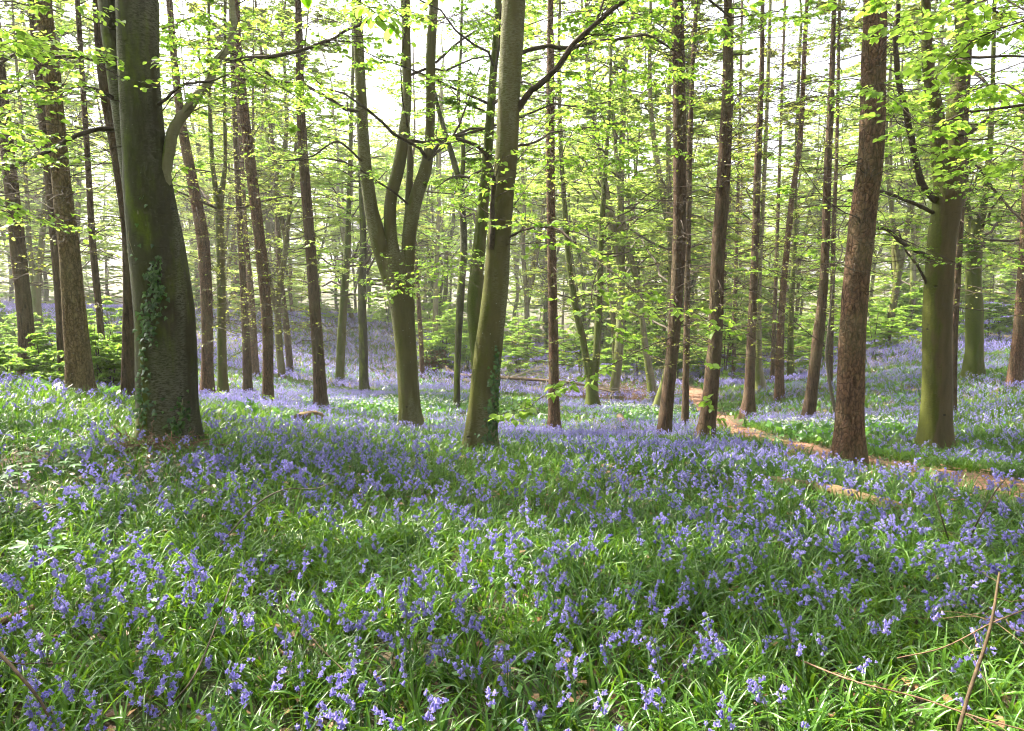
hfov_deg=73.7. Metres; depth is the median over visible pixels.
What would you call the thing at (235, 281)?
larch tree
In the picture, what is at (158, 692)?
bluebell
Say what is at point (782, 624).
bluebell
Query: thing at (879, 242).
beech tree
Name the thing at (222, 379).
beech tree
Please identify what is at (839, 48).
larch tree
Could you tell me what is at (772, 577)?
bluebell
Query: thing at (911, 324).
beech shrub
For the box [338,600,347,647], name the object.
bluebell
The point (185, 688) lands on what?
dead twig
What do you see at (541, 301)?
young beech
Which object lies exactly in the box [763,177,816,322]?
beech tree
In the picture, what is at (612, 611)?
bluebell
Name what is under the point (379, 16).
beech tree
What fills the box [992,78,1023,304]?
larch tree
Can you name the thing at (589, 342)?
evergreen shrub
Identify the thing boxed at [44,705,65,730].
bluebell
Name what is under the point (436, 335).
beech shrub
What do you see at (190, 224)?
beech tree
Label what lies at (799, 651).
bluebell
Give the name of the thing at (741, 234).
beech tree
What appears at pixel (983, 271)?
young beech
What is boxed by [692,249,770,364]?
young beech
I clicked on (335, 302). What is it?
beech tree
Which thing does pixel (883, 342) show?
beech shrub
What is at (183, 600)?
bluebell
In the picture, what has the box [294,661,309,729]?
bluebell
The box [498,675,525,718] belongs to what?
bluebell
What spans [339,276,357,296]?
young beech
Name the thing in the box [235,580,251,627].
bluebell
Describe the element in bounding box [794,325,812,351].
beech shrub
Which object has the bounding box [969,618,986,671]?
bluebell
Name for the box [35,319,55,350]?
beech shrub
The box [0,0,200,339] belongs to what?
larch tree
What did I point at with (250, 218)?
beech tree
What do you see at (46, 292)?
beech tree
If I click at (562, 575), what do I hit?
bluebell
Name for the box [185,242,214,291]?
young beech
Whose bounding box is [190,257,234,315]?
beech shrub
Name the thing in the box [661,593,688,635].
bluebell
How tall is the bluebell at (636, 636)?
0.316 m
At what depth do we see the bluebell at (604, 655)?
2.66 m
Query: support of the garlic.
on the ground
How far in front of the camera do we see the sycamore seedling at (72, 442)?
6.08 m
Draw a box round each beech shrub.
[0,294,14,327]
[0,303,15,324]
[0,316,16,340]
[0,318,15,342]
[0,325,15,354]
[0,331,62,380]
[0,349,23,378]
[2,355,18,374]
[3,333,16,343]
[5,331,40,364]
[8,297,51,327]
[9,313,50,344]
[13,324,56,361]
[16,332,56,380]
[18,350,56,379]
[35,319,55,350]
[37,340,120,384]
[51,334,121,384]
[56,326,121,385]
[84,278,118,303]
[86,309,95,324]
[87,314,114,341]
[91,295,122,345]
[91,336,120,383]
[93,347,120,389]
[94,365,120,385]
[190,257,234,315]
[229,277,259,311]
[229,282,259,315]
[257,271,302,312]
[300,291,330,316]
[320,275,357,319]
[366,275,415,327]
[366,297,382,317]
[375,299,392,326]
[414,273,467,334]
[415,296,470,363]
[417,302,470,371]
[422,312,431,330]
[423,294,450,320]
[423,320,462,343]
[431,288,467,326]
[443,333,462,354]
[451,328,470,369]
[461,320,469,348]
[501,310,560,377]
[501,350,529,375]
[511,312,548,358]
[541,323,579,360]
[599,331,639,370]
[599,348,635,373]
[600,302,661,368]
[605,313,664,380]
[624,287,699,368]
[676,299,768,375]
[693,332,706,361]
[743,286,809,361]
[763,338,821,369]
[786,312,827,350]
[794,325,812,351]
[798,332,833,360]
[805,333,837,354]
[837,297,902,356]
[866,286,921,345]
[870,312,898,336]
[873,265,964,341]
[910,308,921,327]
[959,281,1014,342]
[959,299,986,322]
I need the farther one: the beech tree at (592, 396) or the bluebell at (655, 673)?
the beech tree at (592, 396)
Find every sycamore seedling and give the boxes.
[0,463,38,481]
[7,539,68,576]
[16,444,48,461]
[48,457,80,485]
[67,440,88,451]
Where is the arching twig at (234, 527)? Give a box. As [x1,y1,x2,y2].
[215,480,336,549]
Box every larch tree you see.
[0,0,107,374]
[0,0,177,398]
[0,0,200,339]
[0,0,235,381]
[22,0,265,401]
[72,0,289,393]
[84,152,122,294]
[162,0,335,400]
[177,0,311,396]
[180,85,232,310]
[183,0,296,378]
[189,128,231,300]
[200,0,325,374]
[207,0,383,411]
[207,91,252,305]
[274,109,317,314]
[366,37,454,378]
[382,159,429,316]
[440,0,649,431]
[534,166,545,328]
[574,0,787,436]
[585,0,844,437]
[614,0,776,427]
[638,167,666,339]
[660,0,856,418]
[690,0,772,333]
[699,104,774,356]
[700,2,781,379]
[708,0,827,383]
[715,0,921,422]
[723,0,1022,466]
[725,0,858,402]
[770,210,808,332]
[772,0,936,384]
[818,102,888,307]
[830,56,904,316]
[845,0,1023,409]
[907,114,997,292]
[929,4,1023,388]
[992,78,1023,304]
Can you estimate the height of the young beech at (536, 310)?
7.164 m
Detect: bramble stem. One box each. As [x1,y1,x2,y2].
[801,660,1023,730]
[897,603,1023,693]
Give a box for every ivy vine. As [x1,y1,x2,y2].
[127,196,191,441]
[474,345,501,457]
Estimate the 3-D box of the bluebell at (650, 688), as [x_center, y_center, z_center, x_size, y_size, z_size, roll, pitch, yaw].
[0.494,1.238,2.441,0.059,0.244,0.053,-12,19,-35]
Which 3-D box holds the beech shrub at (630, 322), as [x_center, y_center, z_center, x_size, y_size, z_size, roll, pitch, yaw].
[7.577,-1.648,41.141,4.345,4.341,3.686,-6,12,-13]
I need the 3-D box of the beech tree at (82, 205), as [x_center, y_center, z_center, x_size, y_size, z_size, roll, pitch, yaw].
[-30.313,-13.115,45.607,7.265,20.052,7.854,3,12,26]
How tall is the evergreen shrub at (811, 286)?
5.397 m
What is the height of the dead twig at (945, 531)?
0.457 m
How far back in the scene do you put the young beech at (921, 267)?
50.26 m
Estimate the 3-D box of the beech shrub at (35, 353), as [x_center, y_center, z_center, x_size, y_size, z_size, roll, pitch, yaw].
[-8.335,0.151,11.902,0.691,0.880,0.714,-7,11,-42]
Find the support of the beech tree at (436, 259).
on the ground
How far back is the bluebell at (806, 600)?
3.09 m
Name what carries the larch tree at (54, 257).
on the ground
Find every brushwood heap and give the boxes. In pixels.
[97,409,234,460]
[562,375,681,403]
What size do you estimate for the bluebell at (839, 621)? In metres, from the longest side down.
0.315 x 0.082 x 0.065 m
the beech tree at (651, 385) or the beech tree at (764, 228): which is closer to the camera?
the beech tree at (651, 385)
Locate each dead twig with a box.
[158,575,234,716]
[281,604,351,677]
[920,492,960,541]
[960,477,1004,542]
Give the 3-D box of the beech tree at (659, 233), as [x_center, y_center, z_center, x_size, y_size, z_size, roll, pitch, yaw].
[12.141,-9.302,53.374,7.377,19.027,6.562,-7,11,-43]
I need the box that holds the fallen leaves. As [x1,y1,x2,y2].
[0,365,1023,730]
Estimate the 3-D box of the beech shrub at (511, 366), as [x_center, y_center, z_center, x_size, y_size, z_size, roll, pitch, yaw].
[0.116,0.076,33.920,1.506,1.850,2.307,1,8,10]
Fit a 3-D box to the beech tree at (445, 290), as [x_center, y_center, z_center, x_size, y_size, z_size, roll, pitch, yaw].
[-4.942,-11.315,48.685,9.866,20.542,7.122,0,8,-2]
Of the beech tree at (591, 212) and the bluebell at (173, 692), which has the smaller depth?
the bluebell at (173, 692)
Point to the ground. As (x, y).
(206, 686)
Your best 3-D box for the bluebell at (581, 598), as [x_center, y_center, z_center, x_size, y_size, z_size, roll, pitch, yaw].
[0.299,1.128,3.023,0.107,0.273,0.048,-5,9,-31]
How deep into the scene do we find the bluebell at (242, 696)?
2.31 m
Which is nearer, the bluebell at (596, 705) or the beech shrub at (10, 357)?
the bluebell at (596, 705)
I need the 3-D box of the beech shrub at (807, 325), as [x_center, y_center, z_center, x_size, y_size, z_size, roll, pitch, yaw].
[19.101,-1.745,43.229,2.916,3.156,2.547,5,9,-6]
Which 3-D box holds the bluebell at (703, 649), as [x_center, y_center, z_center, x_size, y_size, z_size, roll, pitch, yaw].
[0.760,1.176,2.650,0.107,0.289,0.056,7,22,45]
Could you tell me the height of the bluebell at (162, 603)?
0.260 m
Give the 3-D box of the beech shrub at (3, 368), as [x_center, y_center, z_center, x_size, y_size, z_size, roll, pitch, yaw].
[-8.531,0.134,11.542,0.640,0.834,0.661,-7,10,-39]
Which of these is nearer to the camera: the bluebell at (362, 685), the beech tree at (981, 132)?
the bluebell at (362, 685)
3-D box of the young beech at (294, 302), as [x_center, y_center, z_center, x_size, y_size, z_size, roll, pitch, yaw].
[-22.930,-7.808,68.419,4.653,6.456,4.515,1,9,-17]
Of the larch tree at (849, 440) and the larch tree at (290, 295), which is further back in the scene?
the larch tree at (290, 295)
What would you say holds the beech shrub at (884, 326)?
on the ground
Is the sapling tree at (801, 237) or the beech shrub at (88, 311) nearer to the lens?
the sapling tree at (801, 237)
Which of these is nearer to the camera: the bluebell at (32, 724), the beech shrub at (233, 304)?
the bluebell at (32, 724)
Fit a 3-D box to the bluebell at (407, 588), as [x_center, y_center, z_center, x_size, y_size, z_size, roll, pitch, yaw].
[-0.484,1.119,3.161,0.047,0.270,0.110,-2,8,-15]
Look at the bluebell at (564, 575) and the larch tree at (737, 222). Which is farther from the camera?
the larch tree at (737, 222)
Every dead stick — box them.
[0,651,70,729]
[956,571,1023,730]
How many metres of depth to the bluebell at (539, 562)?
3.25 m
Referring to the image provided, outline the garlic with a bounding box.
[0,335,1023,454]
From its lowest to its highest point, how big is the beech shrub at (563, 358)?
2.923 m
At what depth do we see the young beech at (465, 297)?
52.48 m
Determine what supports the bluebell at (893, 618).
on the ground
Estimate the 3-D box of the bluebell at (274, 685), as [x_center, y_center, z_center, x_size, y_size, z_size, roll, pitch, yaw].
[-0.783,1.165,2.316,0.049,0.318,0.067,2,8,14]
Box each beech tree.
[0,0,121,251]
[0,0,121,268]
[0,0,121,331]
[0,0,423,448]
[0,15,49,262]
[0,19,41,302]
[0,26,102,243]
[0,90,85,306]
[0,94,80,258]
[0,100,34,301]
[0,104,115,264]
[3,122,86,299]
[6,5,117,268]
[17,0,357,395]
[39,159,99,266]
[67,96,114,265]
[70,17,188,248]
[80,167,97,272]
[91,146,121,267]
[96,91,195,251]
[160,0,654,430]
[160,6,272,329]
[160,28,265,313]
[162,103,215,284]
[167,121,231,279]
[173,0,307,315]
[173,118,237,308]
[175,149,224,280]
[179,128,237,278]
[183,0,385,381]
[188,122,255,304]
[191,106,293,270]
[210,62,337,265]
[211,175,253,303]
[216,67,321,270]
[233,118,324,313]
[256,0,455,386]
[276,4,459,395]
[276,142,353,309]
[288,192,327,281]
[301,0,432,41]
[302,131,358,310]
[309,0,404,323]
[311,131,358,289]
[320,142,402,301]
[331,107,395,281]
[332,143,379,314]
[335,121,388,312]
[344,120,423,271]
[345,0,619,369]
[353,121,429,276]
[357,118,436,273]
[367,0,583,408]
[377,61,509,325]
[389,116,455,279]
[390,20,487,345]
[391,114,467,309]
[396,0,819,453]
[414,106,457,317]
[417,143,473,302]
[420,186,456,313]
[433,200,472,321]
[434,97,512,290]
[439,158,473,309]
[447,81,532,292]
[459,138,528,286]
[471,5,595,353]
[472,0,717,408]
[474,77,565,331]
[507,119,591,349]
[508,187,539,327]
[509,116,589,311]
[509,218,567,333]
[517,0,757,402]
[525,0,792,407]
[530,77,614,312]
[538,76,635,343]
[540,122,611,362]
[556,178,588,333]
[557,29,672,357]
[557,116,633,346]
[557,164,640,339]
[574,91,700,364]
[576,0,742,402]
[580,137,653,328]
[610,172,653,321]
[631,210,654,286]
[635,135,714,333]
[637,143,706,330]
[640,124,702,336]
[641,106,745,322]
[641,139,744,307]
[666,119,776,305]
[679,0,1023,453]
[690,182,733,334]
[691,59,781,348]
[692,0,904,392]
[693,177,713,342]
[700,187,770,322]
[705,0,878,382]
[729,196,781,302]
[740,82,858,329]
[743,179,783,332]
[743,188,803,323]
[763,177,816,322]
[764,164,844,339]
[766,98,878,330]
[766,117,876,296]
[778,44,970,284]
[811,0,1008,338]
[814,0,999,346]
[818,0,1023,182]
[828,123,919,317]
[838,120,909,300]
[842,90,930,281]
[870,162,931,296]
[871,159,929,288]
[879,176,929,270]
[883,0,1023,381]
[884,44,1010,262]
[909,108,1016,271]
[921,131,995,277]
[961,114,1022,279]
[961,146,1021,288]
[964,122,1021,304]
[969,139,1019,288]
[972,92,1023,294]
[975,141,1018,294]
[979,109,1023,271]
[986,135,1023,274]
[999,128,1023,210]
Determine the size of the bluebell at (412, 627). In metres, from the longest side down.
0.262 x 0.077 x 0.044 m
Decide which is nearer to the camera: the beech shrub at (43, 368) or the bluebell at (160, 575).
the bluebell at (160, 575)
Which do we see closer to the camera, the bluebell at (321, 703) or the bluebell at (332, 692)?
the bluebell at (321, 703)
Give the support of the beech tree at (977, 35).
on the ground
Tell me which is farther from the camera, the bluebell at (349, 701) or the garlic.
the garlic
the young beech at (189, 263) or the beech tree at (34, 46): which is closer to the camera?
the beech tree at (34, 46)
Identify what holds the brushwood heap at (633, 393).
on the ground
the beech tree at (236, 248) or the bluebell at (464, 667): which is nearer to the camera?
the bluebell at (464, 667)
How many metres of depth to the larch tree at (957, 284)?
13.35 m
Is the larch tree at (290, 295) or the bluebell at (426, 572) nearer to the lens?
the bluebell at (426, 572)
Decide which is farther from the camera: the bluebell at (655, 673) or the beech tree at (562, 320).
the beech tree at (562, 320)
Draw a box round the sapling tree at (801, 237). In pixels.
[686,185,904,411]
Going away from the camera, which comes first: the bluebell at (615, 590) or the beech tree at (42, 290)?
the bluebell at (615, 590)
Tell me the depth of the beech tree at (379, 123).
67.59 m
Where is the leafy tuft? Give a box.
[208,387,226,395]
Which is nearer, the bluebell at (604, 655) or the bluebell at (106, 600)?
the bluebell at (604, 655)
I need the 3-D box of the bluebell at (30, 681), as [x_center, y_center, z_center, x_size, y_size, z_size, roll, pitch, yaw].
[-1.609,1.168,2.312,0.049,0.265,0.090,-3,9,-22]
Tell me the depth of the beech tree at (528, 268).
75.26 m
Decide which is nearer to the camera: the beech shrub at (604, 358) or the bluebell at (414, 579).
the bluebell at (414, 579)
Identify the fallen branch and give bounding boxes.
[0,604,34,624]
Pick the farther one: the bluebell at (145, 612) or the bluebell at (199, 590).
the bluebell at (199, 590)
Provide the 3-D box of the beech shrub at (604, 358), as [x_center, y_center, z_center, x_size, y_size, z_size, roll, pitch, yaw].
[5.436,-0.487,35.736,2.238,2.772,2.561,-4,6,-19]
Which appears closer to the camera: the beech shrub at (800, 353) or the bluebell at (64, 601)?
the bluebell at (64, 601)
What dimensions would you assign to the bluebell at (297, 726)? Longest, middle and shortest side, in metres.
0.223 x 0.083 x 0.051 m
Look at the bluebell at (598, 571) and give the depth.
3.36 m
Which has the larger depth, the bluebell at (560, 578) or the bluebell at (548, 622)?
the bluebell at (560, 578)
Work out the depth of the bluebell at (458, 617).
2.89 m
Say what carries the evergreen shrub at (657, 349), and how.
on the ground
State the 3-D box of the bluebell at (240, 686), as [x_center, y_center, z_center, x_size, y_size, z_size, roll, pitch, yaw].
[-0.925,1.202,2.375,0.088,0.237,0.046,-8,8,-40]
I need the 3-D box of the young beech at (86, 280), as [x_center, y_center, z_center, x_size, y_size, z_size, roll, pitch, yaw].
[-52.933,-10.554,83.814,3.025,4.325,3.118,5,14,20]
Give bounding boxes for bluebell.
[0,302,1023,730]
[22,676,44,703]
[23,695,46,730]
[24,631,47,689]
[27,627,42,638]
[27,716,44,730]
[28,640,47,705]
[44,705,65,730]
[52,599,72,654]
[53,594,85,633]
[54,673,93,729]
[57,681,85,726]
[72,610,89,640]
[83,685,100,723]
[83,708,101,730]
[85,604,108,641]
[85,612,94,651]
[86,614,107,652]
[99,583,113,650]
[112,589,137,632]
[114,581,126,632]
[114,585,130,628]
[123,680,145,730]
[124,605,144,640]
[128,575,145,634]
[132,667,150,724]
[133,649,155,725]
[136,625,153,683]
[139,607,162,644]
[141,580,156,638]
[143,701,159,727]
[146,593,167,646]
[146,670,174,730]
[147,623,163,678]
[149,594,168,637]
[155,564,165,603]
[156,646,181,702]
[160,670,183,730]
[174,593,198,621]
[181,581,193,622]
[185,578,204,605]
[187,583,199,645]
[189,573,199,628]
[196,705,223,730]
[199,655,212,697]
[200,597,218,650]
[212,656,254,710]
[218,616,238,655]
[225,604,251,671]
[225,659,238,727]
[229,680,260,724]
[231,568,241,609]
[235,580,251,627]
[235,691,249,726]
[238,571,257,613]
[239,610,262,670]
[240,610,253,660]
[259,591,279,613]
[268,588,285,622]
[270,665,286,724]
[274,625,289,664]
[281,632,293,724]
[283,608,309,652]
[286,559,312,617]
[287,589,295,622]
[294,611,313,672]
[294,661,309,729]
[295,710,310,730]
[297,608,315,675]
[302,620,318,660]
[311,590,331,625]
[314,659,330,716]
[314,709,325,730]
[315,698,344,730]
[319,603,333,635]
[322,579,336,608]
[322,668,348,730]
[324,708,349,730]
[325,673,343,700]
[333,666,356,727]
[337,616,364,669]
[337,691,361,726]
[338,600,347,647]
[342,614,369,667]
[343,657,360,685]
[346,680,367,730]
[347,636,360,659]
[356,608,374,648]
[359,558,368,585]
[362,572,379,608]
[362,605,383,642]
[371,701,393,730]
[373,583,383,643]
[373,670,386,728]
[375,627,393,663]
[383,631,400,652]
[389,721,404,730]
[395,653,418,725]
[396,583,404,636]
[396,631,414,693]
[398,595,410,629]
[399,604,410,654]
[399,615,420,668]
[402,576,413,632]
[405,597,420,629]
[409,563,423,618]
[412,565,433,601]
[412,600,438,637]
[415,646,436,688]
[416,597,424,643]
[416,612,441,673]
[417,568,428,617]
[422,694,448,730]
[423,689,436,730]
[424,589,441,650]
[427,634,446,672]
[427,693,445,722]
[435,569,443,588]
[435,642,450,690]
[443,631,457,657]
[443,655,484,714]
[448,593,469,659]
[449,558,471,593]
[451,562,469,616]
[451,592,466,659]
[455,606,460,654]
[455,611,477,685]
[455,613,476,660]
[456,549,467,588]
[457,660,469,709]
[459,548,468,580]
[462,561,474,579]
[462,656,482,721]
[466,615,482,658]
[468,577,482,629]
[471,615,484,663]
[478,630,501,670]
[483,642,509,700]
[484,566,494,600]
[485,683,496,730]
[493,654,516,709]
[494,645,507,698]
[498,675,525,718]
[499,554,516,593]
[505,582,516,644]
[505,586,513,622]
[508,568,524,628]
[513,565,523,578]
[516,716,531,730]
[522,649,535,685]
[527,568,541,605]
[528,699,545,730]
[528,704,547,725]
[534,576,550,632]
[534,591,544,618]
[536,557,548,592]
[537,563,549,586]
[539,611,556,649]
[542,556,556,588]
[545,649,571,713]
[548,570,567,592]
[550,576,563,602]
[550,597,561,616]
[551,579,561,598]
[553,631,561,652]
[553,690,571,724]
[555,609,567,642]
[557,651,586,712]
[559,660,575,729]
[560,571,574,600]
[560,634,576,696]
[561,595,571,623]
[562,610,576,654]
[566,594,575,633]
[567,607,581,634]
[570,588,587,641]
[586,596,606,641]
[587,564,604,600]
[588,689,606,729]
[591,701,608,730]
[592,630,620,695]
[601,648,618,698]
[603,599,614,649]
[604,603,617,636]
[609,630,621,665]
[611,586,620,611]
[612,627,638,662]
[615,723,626,730]
[620,589,643,634]
[624,627,641,677]
[629,580,642,613]
[630,618,642,655]
[633,686,660,724]
[637,683,656,725]
[639,635,664,696]
[642,579,664,625]
[644,596,653,635]
[645,685,654,713]
[648,590,658,655]
[648,663,664,718]
[652,638,665,700]
[654,691,666,730]
[657,605,673,668]
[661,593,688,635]
[676,552,686,618]
[677,591,700,643]
[678,579,688,609]
[683,644,696,688]
[685,576,697,624]
[695,631,718,702]
[695,632,713,682]
[698,650,718,690]
[701,571,714,588]
[701,611,713,658]
[703,718,721,730]
[708,630,723,657]
[709,569,726,619]
[714,639,727,672]
[716,691,735,730]
[728,594,740,626]
[729,674,765,725]
[738,585,750,611]
[741,583,763,612]
[746,677,770,730]
[754,593,765,629]
[754,634,777,671]
[770,574,782,609]
[773,609,791,677]
[774,681,789,715]
[779,615,801,664]
[779,632,798,691]
[781,626,796,672]
[790,640,806,675]
[796,593,811,636]
[797,721,809,730]
[810,575,828,618]
[810,632,830,699]
[814,595,830,631]
[831,613,845,662]
[851,596,871,633]
[853,655,877,689]
[867,620,881,654]
[871,615,898,657]
[878,616,891,666]
[930,606,944,657]
[939,654,968,700]
[954,693,977,730]
[968,654,986,709]
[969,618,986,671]
[970,627,982,672]
[984,645,996,656]
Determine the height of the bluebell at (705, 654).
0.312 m
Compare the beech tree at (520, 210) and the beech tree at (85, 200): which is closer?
the beech tree at (520, 210)
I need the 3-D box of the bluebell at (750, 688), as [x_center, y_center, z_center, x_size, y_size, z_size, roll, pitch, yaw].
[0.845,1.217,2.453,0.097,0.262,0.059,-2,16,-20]
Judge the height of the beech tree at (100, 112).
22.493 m
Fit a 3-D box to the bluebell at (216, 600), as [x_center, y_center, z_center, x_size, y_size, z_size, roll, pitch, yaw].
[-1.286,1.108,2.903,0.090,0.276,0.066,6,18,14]
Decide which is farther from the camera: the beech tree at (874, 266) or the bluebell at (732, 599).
the beech tree at (874, 266)
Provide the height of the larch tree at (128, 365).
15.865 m
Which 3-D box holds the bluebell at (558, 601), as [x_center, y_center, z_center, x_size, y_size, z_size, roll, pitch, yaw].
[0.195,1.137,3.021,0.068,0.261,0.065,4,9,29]
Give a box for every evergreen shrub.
[505,314,544,362]
[558,327,605,376]
[592,315,610,353]
[646,305,666,355]
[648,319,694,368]
[652,339,663,355]
[658,333,703,378]
[678,265,769,385]
[785,264,842,359]
[868,257,921,336]
[881,279,922,337]
[959,283,987,323]
[984,291,1014,342]
[993,247,1016,304]
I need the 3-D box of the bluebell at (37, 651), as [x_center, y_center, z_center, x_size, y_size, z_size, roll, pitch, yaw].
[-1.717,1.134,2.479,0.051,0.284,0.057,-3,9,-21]
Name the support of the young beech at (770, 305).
on the ground
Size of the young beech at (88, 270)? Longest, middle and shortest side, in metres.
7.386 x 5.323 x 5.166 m
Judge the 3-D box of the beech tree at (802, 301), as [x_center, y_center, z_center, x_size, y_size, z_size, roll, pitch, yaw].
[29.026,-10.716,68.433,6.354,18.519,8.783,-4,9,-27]
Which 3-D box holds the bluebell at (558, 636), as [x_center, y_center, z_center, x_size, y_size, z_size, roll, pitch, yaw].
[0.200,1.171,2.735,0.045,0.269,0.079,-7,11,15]
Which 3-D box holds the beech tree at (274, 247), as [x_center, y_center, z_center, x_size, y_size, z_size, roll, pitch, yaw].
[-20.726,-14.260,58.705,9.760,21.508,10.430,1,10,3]
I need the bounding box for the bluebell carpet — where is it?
[0,298,1023,729]
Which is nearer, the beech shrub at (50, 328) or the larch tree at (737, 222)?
the beech shrub at (50, 328)
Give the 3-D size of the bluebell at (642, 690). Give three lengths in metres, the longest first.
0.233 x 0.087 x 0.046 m
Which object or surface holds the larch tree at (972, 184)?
on the ground
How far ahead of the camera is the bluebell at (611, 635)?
2.71 m
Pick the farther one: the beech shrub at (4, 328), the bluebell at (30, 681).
the beech shrub at (4, 328)
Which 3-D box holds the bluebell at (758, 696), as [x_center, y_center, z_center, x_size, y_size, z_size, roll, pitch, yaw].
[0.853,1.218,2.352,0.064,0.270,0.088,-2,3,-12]
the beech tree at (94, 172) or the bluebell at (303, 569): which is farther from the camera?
the beech tree at (94, 172)
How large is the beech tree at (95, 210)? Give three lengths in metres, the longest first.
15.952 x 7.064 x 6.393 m
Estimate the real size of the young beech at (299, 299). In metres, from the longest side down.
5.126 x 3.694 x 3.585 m
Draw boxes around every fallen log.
[294,411,323,421]
[766,476,924,515]
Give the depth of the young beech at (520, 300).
96.45 m
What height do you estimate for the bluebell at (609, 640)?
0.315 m
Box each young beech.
[0,233,50,297]
[0,258,8,290]
[29,259,54,303]
[49,245,90,282]
[80,248,104,292]
[83,241,122,304]
[83,264,91,293]
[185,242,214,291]
[188,239,213,279]
[273,260,305,309]
[285,266,307,302]
[285,276,307,310]
[299,259,326,298]
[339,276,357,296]
[440,277,455,305]
[448,274,468,326]
[450,284,467,319]
[506,268,529,316]
[507,290,529,323]
[508,282,537,314]
[521,279,569,345]
[531,280,542,320]
[563,273,595,349]
[564,281,610,350]
[573,296,610,355]
[589,244,651,355]
[602,301,651,358]
[604,286,648,348]
[656,291,700,347]
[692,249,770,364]
[733,273,787,352]
[762,297,786,360]
[762,297,796,354]
[815,277,841,324]
[874,281,889,315]
[880,272,909,300]
[901,257,924,300]
[901,265,924,318]
[961,237,1015,305]
[961,258,999,317]
[963,238,1017,304]
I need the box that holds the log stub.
[616,413,628,428]
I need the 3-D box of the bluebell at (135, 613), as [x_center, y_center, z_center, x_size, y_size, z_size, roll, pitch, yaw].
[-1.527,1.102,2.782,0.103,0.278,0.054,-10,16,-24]
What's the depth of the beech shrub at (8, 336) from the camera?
19.85 m
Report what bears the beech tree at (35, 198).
on the ground
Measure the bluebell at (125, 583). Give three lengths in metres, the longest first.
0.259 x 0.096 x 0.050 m
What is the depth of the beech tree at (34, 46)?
5.02 m
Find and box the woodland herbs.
[0,386,1023,730]
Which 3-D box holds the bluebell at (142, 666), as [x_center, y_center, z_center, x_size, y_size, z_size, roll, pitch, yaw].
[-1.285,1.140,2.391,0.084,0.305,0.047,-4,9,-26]
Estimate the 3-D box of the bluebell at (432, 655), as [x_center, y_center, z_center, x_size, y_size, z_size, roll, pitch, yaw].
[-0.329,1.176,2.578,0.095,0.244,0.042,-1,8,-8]
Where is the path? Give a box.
[676,381,1023,494]
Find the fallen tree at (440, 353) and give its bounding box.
[419,346,648,403]
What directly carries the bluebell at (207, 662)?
on the ground
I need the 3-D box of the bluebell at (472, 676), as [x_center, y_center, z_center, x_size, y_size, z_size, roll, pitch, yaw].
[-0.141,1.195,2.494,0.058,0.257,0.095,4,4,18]
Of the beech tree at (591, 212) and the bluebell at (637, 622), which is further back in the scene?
the beech tree at (591, 212)
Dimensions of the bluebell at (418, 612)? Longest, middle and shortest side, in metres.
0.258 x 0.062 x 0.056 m
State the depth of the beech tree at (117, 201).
48.10 m
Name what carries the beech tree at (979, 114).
on the ground
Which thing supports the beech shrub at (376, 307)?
on the ground
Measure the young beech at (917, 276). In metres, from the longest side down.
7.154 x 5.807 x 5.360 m
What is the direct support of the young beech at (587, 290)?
on the ground
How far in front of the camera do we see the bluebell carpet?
6.04 m
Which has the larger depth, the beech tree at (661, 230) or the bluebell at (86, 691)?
the beech tree at (661, 230)
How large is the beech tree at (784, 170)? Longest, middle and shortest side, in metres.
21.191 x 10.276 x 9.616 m
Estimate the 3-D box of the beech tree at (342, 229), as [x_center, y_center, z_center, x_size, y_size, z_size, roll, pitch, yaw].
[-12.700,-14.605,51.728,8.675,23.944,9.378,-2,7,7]
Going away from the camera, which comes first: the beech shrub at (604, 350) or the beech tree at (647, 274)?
the beech shrub at (604, 350)
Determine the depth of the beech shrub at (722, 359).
35.46 m
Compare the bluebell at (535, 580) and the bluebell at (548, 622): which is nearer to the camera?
the bluebell at (548, 622)
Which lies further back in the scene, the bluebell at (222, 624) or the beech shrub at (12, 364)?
the beech shrub at (12, 364)
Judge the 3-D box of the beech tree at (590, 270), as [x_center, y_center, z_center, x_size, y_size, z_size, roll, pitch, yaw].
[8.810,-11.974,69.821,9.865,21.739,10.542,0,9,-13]
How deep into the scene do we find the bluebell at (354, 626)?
2.70 m
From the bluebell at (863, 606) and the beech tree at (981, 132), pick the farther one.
the beech tree at (981, 132)
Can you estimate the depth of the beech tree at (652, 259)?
83.71 m
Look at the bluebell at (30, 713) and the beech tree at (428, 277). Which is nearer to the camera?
the bluebell at (30, 713)
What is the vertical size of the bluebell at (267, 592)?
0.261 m
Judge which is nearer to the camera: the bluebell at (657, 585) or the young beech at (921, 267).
the bluebell at (657, 585)
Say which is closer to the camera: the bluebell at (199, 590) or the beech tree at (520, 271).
the bluebell at (199, 590)
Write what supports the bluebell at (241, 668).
on the ground
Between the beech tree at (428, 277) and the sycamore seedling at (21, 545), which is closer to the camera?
the sycamore seedling at (21, 545)
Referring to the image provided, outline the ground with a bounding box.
[0,268,1023,730]
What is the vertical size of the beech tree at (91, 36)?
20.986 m
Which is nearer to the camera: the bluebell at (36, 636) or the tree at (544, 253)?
the bluebell at (36, 636)
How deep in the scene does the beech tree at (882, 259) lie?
64.81 m
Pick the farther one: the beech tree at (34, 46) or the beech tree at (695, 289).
the beech tree at (695, 289)
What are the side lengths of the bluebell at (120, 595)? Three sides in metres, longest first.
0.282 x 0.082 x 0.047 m
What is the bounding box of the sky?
[0,0,1023,276]
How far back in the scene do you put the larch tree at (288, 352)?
29.97 m
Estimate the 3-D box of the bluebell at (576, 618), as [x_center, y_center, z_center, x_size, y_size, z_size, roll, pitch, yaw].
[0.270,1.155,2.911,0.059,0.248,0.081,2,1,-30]
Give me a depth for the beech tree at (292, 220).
48.69 m
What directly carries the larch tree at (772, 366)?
on the ground
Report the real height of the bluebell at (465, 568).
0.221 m

